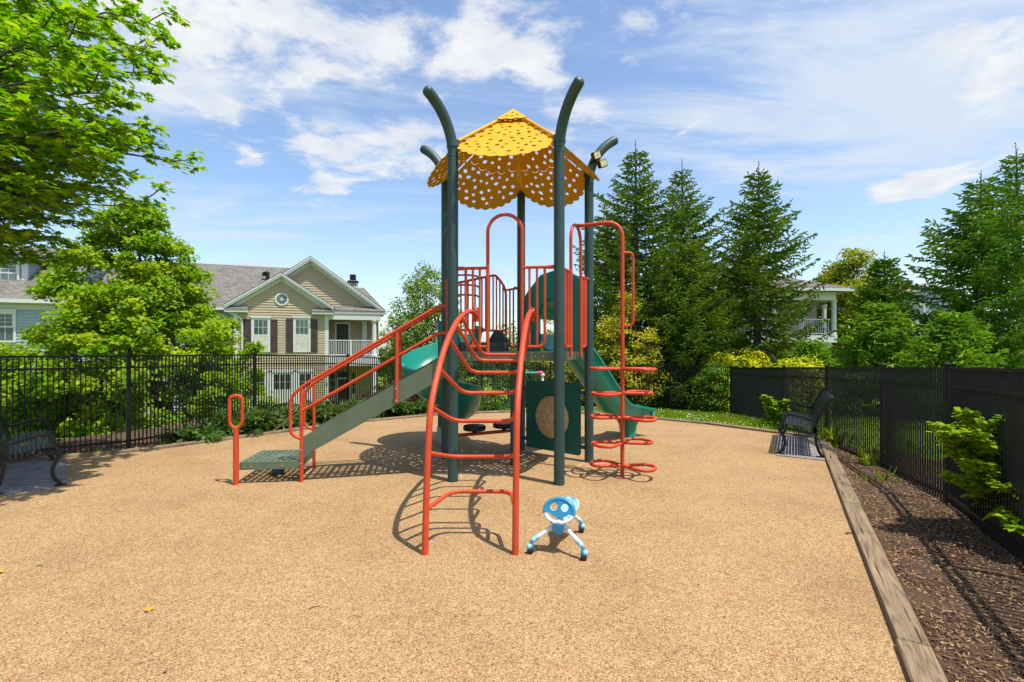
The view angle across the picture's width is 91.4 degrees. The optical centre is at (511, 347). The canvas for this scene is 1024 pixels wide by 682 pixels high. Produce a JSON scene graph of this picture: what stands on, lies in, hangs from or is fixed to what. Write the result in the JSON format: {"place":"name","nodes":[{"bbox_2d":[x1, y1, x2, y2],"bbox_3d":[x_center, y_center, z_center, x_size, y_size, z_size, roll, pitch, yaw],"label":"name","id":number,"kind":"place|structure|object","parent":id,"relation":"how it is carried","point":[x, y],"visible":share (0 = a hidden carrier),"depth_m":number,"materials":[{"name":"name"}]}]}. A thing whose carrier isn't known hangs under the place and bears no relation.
{"place":"outdoors","nodes":[
{"label":"outdoors","id":0,"kind":"place"},
{"bbox_2d":[0,412,908,681],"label":"play surface","id":1,"kind":"object","parent":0,"point":[234,583],"visible":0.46,"depth_m":3.54,"materials":[{"name":"rubber"}]},
{"bbox_2d":[0,458,65,495],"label":"concrete pad","id":2,"kind":"object","parent":1,"relation":"on","point":[26,476],"visible":0.86,"depth_m":6.05,"materials":[{"name":"grey concrete"}]},
{"bbox_2d":[0,415,66,493],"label":"bench","id":3,"kind":"object","parent":2,"relation":"on","point":[10,440],"visible":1,"depth_m":5.64,"materials":[{"name":"black metal"}]},
{"bbox_2d":[143,606,153,611],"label":"fallen leaf","id":4,"kind":"object","parent":1,"relation":"on","point":[148,608],"visible":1,"depth_m":2.98,"materials":[{"name":"yellow plant"}]},
{"bbox_2d":[269,403,299,432],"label":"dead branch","id":5,"kind":"object","parent":1,"relation":"on","point":[285,421],"visible":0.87,"depth_m":8.97,"materials":[{"name":"brown wood"}]},
{"bbox_2d":[114,434,754,672],"bbox_3d":[-1.269,1.567,6.197,11.299,0.020,7.589,0,0,0],"label":"surface debris","id":6,"kind":"object","parent":1,"relation":"on","point":[438,487],"visible":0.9,"depth_m":4.96,"materials":[{"name":"brown plant"}]},
{"bbox_2d":[228,76,656,555],"bbox_3d":[-0.127,-0.803,7.169,4.466,4.789,6.081,0,0,37],"label":"play structure","id":7,"kind":"object","parent":1,"relation":"on","point":[561,296],"visible":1,"depth_m":6.09,"materials":[{"name":"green metal"}]},
{"bbox_2d":[525,371,542,428],"bbox_3d":[0.590,1.002,9.338,0.742,1.133,0.133,0,0,0],"label":"scooter","id":8,"kind":"object","parent":1,"relation":"on","point":[538,372],"visible":0.26,"depth_m":9.29,"materials":[{"name":"teal plastic"}]},
{"bbox_2d":[526,496,587,559],"bbox_3d":[0.420,1.362,4.024,0.468,0.417,0.616,0,0,17],"label":"ride on toy","id":9,"kind":"object","parent":1,"relation":"on","point":[564,513],"visible":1,"depth_m":3.82,"materials":[{"name":"blue plastic"}]},
{"bbox_2d":[776,433,825,460],"bbox_3d":[4.623,1.583,8.008,0.668,0.050,2.166,0,0,28],"label":"concrete pad","id":10,"kind":"object","parent":1,"relation":"on","point":[801,447],"visible":0.69,"depth_m":7.82,"materials":[{"name":"grey concrete"}]},
{"bbox_2d":[776,389,835,457],"bbox_3d":[4.673,1.135,7.977,0.764,0.867,1.840,0,0,29],"label":"bench","id":11,"kind":"object","parent":10,"relation":"on","point":[818,404],"visible":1,"depth_m":7.40,"materials":[{"name":"black metal"}]},
{"bbox_2d":[5,350,939,459],"bbox_3d":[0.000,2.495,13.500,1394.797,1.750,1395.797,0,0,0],"label":"ground","id":12,"kind":"structure","parent":0,"point":[525,409],"depth_m":13.07,"materials":[{"name":"soil"}]},
{"bbox_2d":[0,244,106,413],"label":"grey house","id":13,"kind":"structure","parent":12,"relation":"on","point":[18,309],"depth_m":21.30,"materials":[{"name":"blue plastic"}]},
{"bbox_2d":[0,309,16,341],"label":"window","id":14,"kind":"structure","parent":13,"relation":"in","point":[7,316],"depth_m":20.99,"materials":[{"name":"white glass"}]},
{"bbox_2d":[8,447,139,460],"bbox_3d":[-6.705,1.602,6.975,2.429,0.156,0.151,0,0,-31],"label":"landscape timber","id":15,"kind":"object","parent":12,"relation":"on","point":[103,452],"visible":0.31,"depth_m":7.28,"materials":[{"name":"brown wood"}]},
{"bbox_2d":[0,0,208,267],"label":"maple tree","id":16,"kind":"object","parent":12,"relation":"on","point":[33,139],"visible":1,"depth_m":5.39,"materials":[{"name":"green plant"}]},
{"bbox_2d":[0,196,277,444],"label":"maple tree","id":17,"kind":"object","parent":12,"relation":"on","point":[115,316],"visible":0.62,"depth_m":11.25,"materials":[{"name":"green plant"}]},
{"bbox_2d":[140,433,262,451],"bbox_3d":[-5.088,1.602,8.299,0.146,0.153,1.799,0,0,39],"label":"landscape timber","id":18,"kind":"object","parent":12,"relation":"on","point":[150,448],"visible":0.42,"depth_m":8.07,"materials":[{"name":"brown wood"}]},
{"bbox_2d":[8,412,435,457],"bbox_3d":[-5.644,1.811,10.228,14.926,0.456,5.655,0,0,-37],"label":"mulch bed","id":19,"kind":"object","parent":12,"relation":"on","point":[93,439],"visible":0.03,"depth_m":8.84,"materials":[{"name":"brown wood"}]},
{"bbox_2d":[77,445,113,455],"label":"grass tuft","id":20,"kind":"object","parent":19,"relation":"on","point":[96,450],"visible":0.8,"depth_m":7.33,"materials":[{"name":"green plant"}]},
{"bbox_2d":[155,419,246,444],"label":"juniper shrub","id":21,"kind":"object","parent":19,"relation":"on","point":[190,432],"visible":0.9,"depth_m":8.37,"materials":[{"name":"green plant"}]},
{"bbox_2d":[195,405,285,436],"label":"juniper shrub","id":22,"kind":"object","parent":19,"relation":"on","point":[258,423],"visible":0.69,"depth_m":9.07,"materials":[{"name":"green plant"}]},
{"bbox_2d":[213,401,287,413],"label":"juniper shrub","id":23,"kind":"object","parent":19,"relation":"on","point":[257,407],"visible":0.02,"depth_m":10.76,"materials":[{"name":"green plant"}]},
{"bbox_2d":[227,404,310,428],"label":"juniper shrub","id":24,"kind":"object","parent":19,"relation":"on","point":[286,412],"visible":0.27,"depth_m":9.82,"materials":[{"name":"green plant"}]},
{"bbox_2d":[275,403,333,424],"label":"juniper shrub","id":25,"kind":"object","parent":19,"relation":"on","point":[321,411],"visible":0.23,"depth_m":10.34,"materials":[{"name":"green plant"}]},
{"bbox_2d":[292,397,339,405],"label":"juniper shrub","id":26,"kind":"object","parent":19,"relation":"on","point":[321,403],"visible":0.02,"depth_m":12.15,"materials":[{"name":"green plant"}]},
{"bbox_2d":[307,401,358,423],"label":"juniper shrub","id":27,"kind":"object","parent":19,"relation":"on","point":[336,412],"visible":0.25,"depth_m":10.73,"materials":[{"name":"green plant"}]},
{"bbox_2d":[328,398,384,418],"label":"juniper shrub","id":28,"kind":"object","parent":19,"relation":"on","point":[349,405],"visible":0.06,"depth_m":11.09,"materials":[{"name":"green plant"}]},
{"bbox_2d":[349,397,417,417],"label":"juniper shrub","id":29,"kind":"object","parent":19,"relation":"on","point":[396,409],"visible":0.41,"depth_m":11.53,"materials":[{"name":"green plant"}]},
{"bbox_2d":[387,399,437,415],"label":"juniper shrub","id":30,"kind":"object","parent":19,"relation":"on","point":[422,406],"visible":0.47,"depth_m":11.79,"materials":[{"name":"green plant"}]},
{"bbox_2d":[436,398,487,410],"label":"juniper shrub","id":31,"kind":"object","parent":19,"relation":"on","point":[483,402],"visible":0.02,"depth_m":13.19,"materials":[{"name":"green plant"}]},
{"bbox_2d":[478,401,509,410],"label":"juniper shrub","id":32,"kind":"object","parent":19,"relation":"on","point":[497,406],"visible":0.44,"depth_m":12.42,"materials":[{"name":"green plant"}]},
{"bbox_2d":[82,256,386,414],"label":"beige house","id":33,"kind":"structure","parent":12,"relation":"on","point":[310,305],"depth_m":26.31,"materials":[{"name":"beige plastic"}]},
{"bbox_2d":[251,371,267,406],"bbox_3d":[-12.841,2.116,25.343,0.816,1.904,0.100,0,0,-20],"label":"window","id":34,"kind":"structure","parent":33,"relation":"in","point":[265,371],"depth_m":25.40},
{"bbox_2d":[250,316,270,351],"bbox_3d":[-12.762,-0.706,25.371,0.943,1.830,0.100,0,0,-20],"label":"window","id":35,"kind":"structure","parent":33,"relation":"in","point":[260,325],"depth_m":25.38,"materials":[{"name":"white glass"}]},
{"bbox_2d":[275,293,288,305],"bbox_3d":[-11.853,-2.507,25.713,0.660,0.660,0.070,0,0,-20],"label":"round window","id":36,"kind":"structure","parent":33,"relation":"in","point":[281,299],"depth_m":25.70,"materials":[{"name":"white glass"}]},
{"bbox_2d":[272,370,292,403],"bbox_3d":[-11.820,2.116,25.714,1.052,1.904,0.100,0,0,-20],"label":"window","id":37,"kind":"structure","parent":33,"relation":"in","point":[289,370],"depth_m":25.71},
{"bbox_2d":[292,316,310,351],"bbox_3d":[-10.949,-0.723,26.031,0.913,1.876,0.100,0,0,-20],"label":"window","id":38,"kind":"structure","parent":33,"relation":"in","point":[301,324],"depth_m":26.02,"materials":[{"name":"white glass"}]},
{"bbox_2d":[298,370,313,403],"bbox_3d":[-10.797,2.116,26.086,0.807,1.904,0.100,0,0,-20],"label":"window","id":39,"kind":"structure","parent":33,"relation":"in","point":[298,370],"depth_m":26.07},
{"bbox_2d":[263,425,318,434],"bbox_3d":[-3.885,1.603,9.775,0.148,0.156,1.998,0,0,39],"label":"landscape timber","id":40,"kind":"object","parent":12,"relation":"on","point":[281,431],"visible":0.2,"depth_m":9.25,"materials":[{"name":"brown wood"}]},
{"bbox_2d":[0,352,731,458],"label":"metal fence","id":41,"kind":"object","parent":12,"relation":"on","point":[128,367],"visible":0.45,"depth_m":8.80,"materials":[{"name":"black metal"}]},
{"bbox_2d":[145,405,194,439],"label":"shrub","id":42,"kind":"object","parent":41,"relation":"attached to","point":[170,420],"visible":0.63,"depth_m":8.37,"materials":[{"name":"green plant"}]},
{"bbox_2d":[360,379,419,401],"bbox_3d":[-4.676,1.913,19.497,2.695,1.410,2.528,0,0,38],"label":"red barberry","id":43,"kind":"object","parent":12,"relation":"on","point":[384,387],"visible":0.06,"depth_m":19.36,"materials":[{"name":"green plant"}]},
{"bbox_2d":[366,413,437,421],"bbox_3d":[-2.436,1.608,11.176,2.048,0.156,0.151,0,0,-37],"label":"landscape timber","id":44,"kind":"object","parent":12,"relation":"on","point":[400,417],"visible":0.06,"depth_m":11.06,"materials":[{"name":"brown wood"}]},
{"bbox_2d":[376,260,472,400],"bbox_3d":[-3.851,-0.432,22.556,4.742,6.991,4.797,0,0,0],"label":"birch tree","id":45,"kind":"object","parent":12,"relation":"on","point":[418,334],"visible":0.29,"depth_m":21.86,"materials":[{"name":"green plant"}]},
{"bbox_2d":[460,363,509,404],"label":"dark shrub","id":46,"kind":"object","parent":12,"relation":"on","point":[488,382],"visible":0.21,"depth_m":18.62,"materials":[{"name":"green plant"}]},
{"bbox_2d":[475,410,525,413],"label":"landscape timber","id":47,"kind":"object","parent":12,"relation":"on","point":[498,411],"visible":0.06,"depth_m":12.06,"materials":[{"name":"brown wood"}]},
{"bbox_2d":[483,320,541,403],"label":"tree","id":48,"kind":"object","parent":12,"relation":"on","point":[509,363],"visible":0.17,"depth_m":22.76,"materials":[{"name":"green plant"}]},
{"bbox_2d":[509,361,571,407],"bbox_3d":[1.056,1.627,19.369,2.686,2.253,2.612,0,0,0],"label":"dark shrub","id":49,"kind":"object","parent":12,"relation":"on","point":[552,378],"visible":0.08,"depth_m":19.08,"materials":[{"name":"green plant"}]},
{"bbox_2d":[532,320,595,407],"bbox_3d":[1.872,0.550,19.154,2.726,4.126,2.943,0,0,0],"label":"yellow shrub","id":50,"kind":"object","parent":12,"relation":"on","point":[542,349],"visible":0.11,"depth_m":18.72,"materials":[{"name":"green plant"}]},
{"bbox_2d":[547,207,667,405],"bbox_3d":[4.688,-1.402,24.169,7.044,11.054,6.485,0,0,0],"label":"spruce tree","id":51,"kind":"object","parent":12,"relation":"on","point":[596,257],"visible":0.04,"depth_m":23.70,"materials":[{"name":"green plant"}]},
{"bbox_2d":[551,139,714,409],"bbox_3d":[4.825,-2.436,20.446,7.326,12.253,7.157,0,0,0],"label":"spruce tree","id":52,"kind":"object","parent":12,"relation":"on","point":[632,241],"visible":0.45,"depth_m":19.81,"materials":[{"name":"green plant"}]},
{"bbox_2d":[594,291,671,405],"bbox_3d":[4.201,0.267,18.107,2.882,4.706,3.216,0,0,-33],"label":"yellow shrub","id":53,"kind":"object","parent":12,"relation":"on","point":[639,359],"visible":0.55,"depth_m":17.72,"materials":[{"name":"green plant"}]},
{"bbox_2d":[630,374,672,408],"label":"dark shrub","id":54,"kind":"object","parent":12,"relation":"on","point":[659,397],"visible":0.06,"depth_m":18.74,"materials":[{"name":"green plant"}]},
{"bbox_2d":[656,417,706,423],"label":"landscape timber","id":55,"kind":"object","parent":12,"relation":"on","point":[682,420],"visible":0.14,"depth_m":10.60,"materials":[{"name":"brown wood"}]},
{"bbox_2d":[625,162,752,408],"bbox_3d":[7.924,-2.245,22.611,6.233,12.718,6.629,0,0,-13],"label":"spruce tree","id":56,"kind":"object","parent":12,"relation":"on","point":[688,224],"visible":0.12,"depth_m":22.17,"materials":[{"name":"green plant"}]},
{"bbox_2d":[379,344,1012,376],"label":"woods","id":57,"kind":"object","parent":12,"relation":"on","point":[510,348],"depth_m":59.38,"materials":[{"name":"green plant"}]},
{"bbox_2d":[624,235,771,410],"bbox_3d":[6.850,-0.391,18.868,5.517,7.751,5.754,0,0,32],"label":"spruce tree","id":58,"kind":"object","parent":12,"relation":"on","point":[697,288],"visible":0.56,"depth_m":18.23,"materials":[{"name":"green plant"}]},
{"bbox_2d":[690,362,731,412],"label":"corner shrub","id":59,"kind":"object","parent":12,"relation":"on","point":[706,384],"visible":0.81,"depth_m":15.55,"materials":[{"name":"green plant"}]},
{"bbox_2d":[694,348,772,412],"bbox_3d":[7.948,1.301,17.778,2.876,2.574,2.148,0,0,0],"label":"golden hedge","id":60,"kind":"object","parent":12,"relation":"on","point":[751,361],"visible":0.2,"depth_m":17.34,"materials":[{"name":"yellow plant"}]},
{"bbox_2d":[707,422,817,436],"bbox_3d":[4.775,1.603,9.360,0.151,0.156,2.368,0,0,-38],"label":"landscape timber","id":61,"kind":"object","parent":12,"relation":"on","point":[753,428],"visible":0.24,"depth_m":9.47,"materials":[{"name":"brown wood"}]},
{"bbox_2d":[677,160,848,403],"bbox_3d":[9.491,-1.784,19.244,6.344,10.832,6.424,0,0,0],"label":"spruce tree","id":62,"kind":"object","parent":12,"relation":"on","point":[752,228],"visible":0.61,"depth_m":18.72,"materials":[{"name":"green plant"}]},
{"bbox_2d":[759,394,790,426],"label":"shrub","id":63,"kind":"object","parent":12,"relation":"on","point":[774,409],"visible":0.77,"depth_m":10.26,"materials":[{"name":"green plant"}]},
{"bbox_2d":[773,356,824,418],"bbox_3d":[8.159,1.149,14.204,1.572,1.879,1.426,0,0,0],"label":"golden hedge","id":64,"kind":"object","parent":12,"relation":"on","point":[800,364],"visible":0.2,"depth_m":13.94,"materials":[{"name":"yellow plant"}]},
{"bbox_2d":[785,339,848,416],"bbox_3d":[9.653,1.253,16.196,2.269,3.162,2.110,0,0,-40],"label":"shrub","id":65,"kind":"object","parent":12,"relation":"on","point":[806,349],"visible":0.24,"depth_m":15.93,"materials":[{"name":"green plant"}]},
{"bbox_2d":[792,339,845,366],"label":"bright shrub","id":66,"kind":"object","parent":12,"relation":"on","point":[831,352],"visible":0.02,"depth_m":20.13,"materials":[{"name":"green plant"}]},
{"bbox_2d":[818,436,836,455],"bbox_3d":[4.949,1.599,7.860,0.151,0.155,1.724,0,0,29],"label":"landscape timber","id":67,"kind":"object","parent":12,"relation":"on","point":[826,447],"visible":0.5,"depth_m":7.64,"materials":[{"name":"brown wood"}]},
{"bbox_2d":[825,455,860,504],"bbox_3d":[3.942,1.596,6.010,0.151,0.154,2.475,0,0,29],"label":"landscape timber","id":68,"kind":"object","parent":12,"relation":"on","point":[845,490],"visible":0.62,"depth_m":5.69,"materials":[{"name":"brown wood"}]},
{"bbox_2d":[813,248,898,366],"bbox_3d":[23.252,-1.697,33.980,6.226,10.340,6.151,0,0,0],"label":"linden tree","id":69,"kind":"object","parent":12,"relation":"on","point":[837,273],"visible":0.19,"depth_m":33.17,"materials":[{"name":"green plant"}]},
{"bbox_2d":[731,362,1023,563],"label":"metal fence","id":70,"kind":"object","parent":12,"relation":"on","point":[888,411],"visible":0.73,"depth_m":5.87,"materials":[{"name":"black metal"}]},
{"bbox_2d":[833,299,921,415],"bbox_3d":[11.703,0.686,15.954,3.469,4.535,3.502,0,0,0],"label":"shrub","id":71,"kind":"object","parent":12,"relation":"on","point":[868,338],"visible":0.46,"depth_m":15.67,"materials":[{"name":"green plant"}]},
{"bbox_2d":[843,502,930,646],"bbox_3d":[2.720,1.605,3.760,0.151,0.157,2.635,0,0,29],"label":"landscape timber","id":72,"kind":"object","parent":12,"relation":"on","point":[902,620],"visible":0.62,"depth_m":3.25,"materials":[{"name":"brown wood"}]},
{"bbox_2d":[841,251,934,392],"bbox_3d":[13.880,-0.221,18.372,3.734,6.820,3.669,0,0,-25],"label":"spruce tree","id":73,"kind":"object","parent":12,"relation":"on","point":[870,292],"visible":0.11,"depth_m":18.48,"materials":[{"name":"green plant"}]},
{"bbox_2d":[896,639,947,681],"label":"landscape timber","id":74,"kind":"object","parent":12,"relation":"on","point":[920,663],"visible":0.76,"depth_m":2.43,"materials":[{"name":"brown wood"}]},
{"bbox_2d":[833,447,1023,681],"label":"mulch bed","id":75,"kind":"object","parent":12,"relation":"on","point":[998,654],"visible":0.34,"depth_m":3.40,"materials":[{"name":"brown wood"}]},
{"bbox_2d":[817,421,848,447],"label":"grass tuft","id":76,"kind":"object","parent":75,"relation":"on","point":[832,438],"visible":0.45,"depth_m":8.15,"materials":[{"name":"green plant"}]},
{"bbox_2d":[848,441,881,465],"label":"grass tuft","id":77,"kind":"object","parent":75,"relation":"on","point":[864,457],"visible":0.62,"depth_m":6.89,"materials":[{"name":"green plant"}]},
{"bbox_2d":[858,473,884,483],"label":"grass tuft","id":78,"kind":"object","parent":75,"relation":"on","point":[869,478],"visible":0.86,"depth_m":5.91,"materials":[{"name":"green plant"}]},
{"bbox_2d":[876,465,900,483],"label":"grass tuft","id":79,"kind":"object","parent":75,"relation":"on","point":[881,477],"visible":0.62,"depth_m":5.97,"materials":[{"name":"green plant"}]},
{"bbox_2d":[925,407,1023,535],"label":"shrub","id":80,"kind":"object","parent":75,"relation":"on","point":[971,450],"visible":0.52,"depth_m":4.08,"materials":[{"name":"green plant"}]},
{"bbox_2d":[875,170,1023,368],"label":"spruce tree","id":81,"kind":"object","parent":12,"relation":"on","point":[966,250],"visible":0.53,"depth_m":15.54,"materials":[{"name":"green plant"}]},
{"bbox_2d":[898,309,1009,421],"bbox_3d":[11.694,0.788,13.192,2.872,3.642,2.797,0,0,0],"label":"shrub","id":82,"kind":"object","parent":12,"relation":"on","point":[942,345],"visible":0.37,"depth_m":12.95,"materials":[{"name":"green plant"}]},
{"bbox_2d":[911,142,1023,365],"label":"spruce tree","id":83,"kind":"object","parent":12,"relation":"on","point":[1016,190],"visible":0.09,"depth_m":17.83,"materials":[{"name":"green plant"}]},
{"bbox_2d":[0,0,1023,349],"label":"sky","id":84,"kind":"structure","parent":0,"point":[310,120],"materials":[{"name":"blue"}]},
{"bbox_2d":[648,258,853,363],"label":"porch house","id":85,"kind":"structure","parent":0,"point":[830,292],"depth_m":29.77,"materials":[{"name":"beige plastic"}]},
{"bbox_2d":[814,320,827,334],"bbox_3d":[18.937,-1.270,30.619,0.540,1.040,0.540,0,0,-34],"label":"porch chair","id":86,"kind":"object","parent":85,"relation":"on","point":[816,322],"visible":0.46,"depth_m":30.75,"materials":[{"name":"black metal"}]},
{"bbox_2d":[581,406,939,471],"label":"lawn grass","id":87,"kind":"structure","parent":0,"point":[729,417],"depth_m":12.32,"materials":[{"name":"green plant"}]},
{"bbox_2d":[583,408,795,432],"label":"clover flowers","id":88,"kind":"object","parent":87,"relation":"on","point":[692,415],"visible":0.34,"depth_m":11.94,"materials":[{"name":"white plant"}]},
{"bbox_2d":[899,282,967,337],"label":"pale house","id":89,"kind":"structure","parent":0,"point":[923,308],"depth_m":45.65,"materials":[{"name":"grey plastic"}]},
{"bbox_2d":[910,303,925,321],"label":"window","id":90,"kind":"structure","parent":89,"relation":"in","point":[922,309],"depth_m":45.71,"materials":[{"name":"white glass"}]}
]}

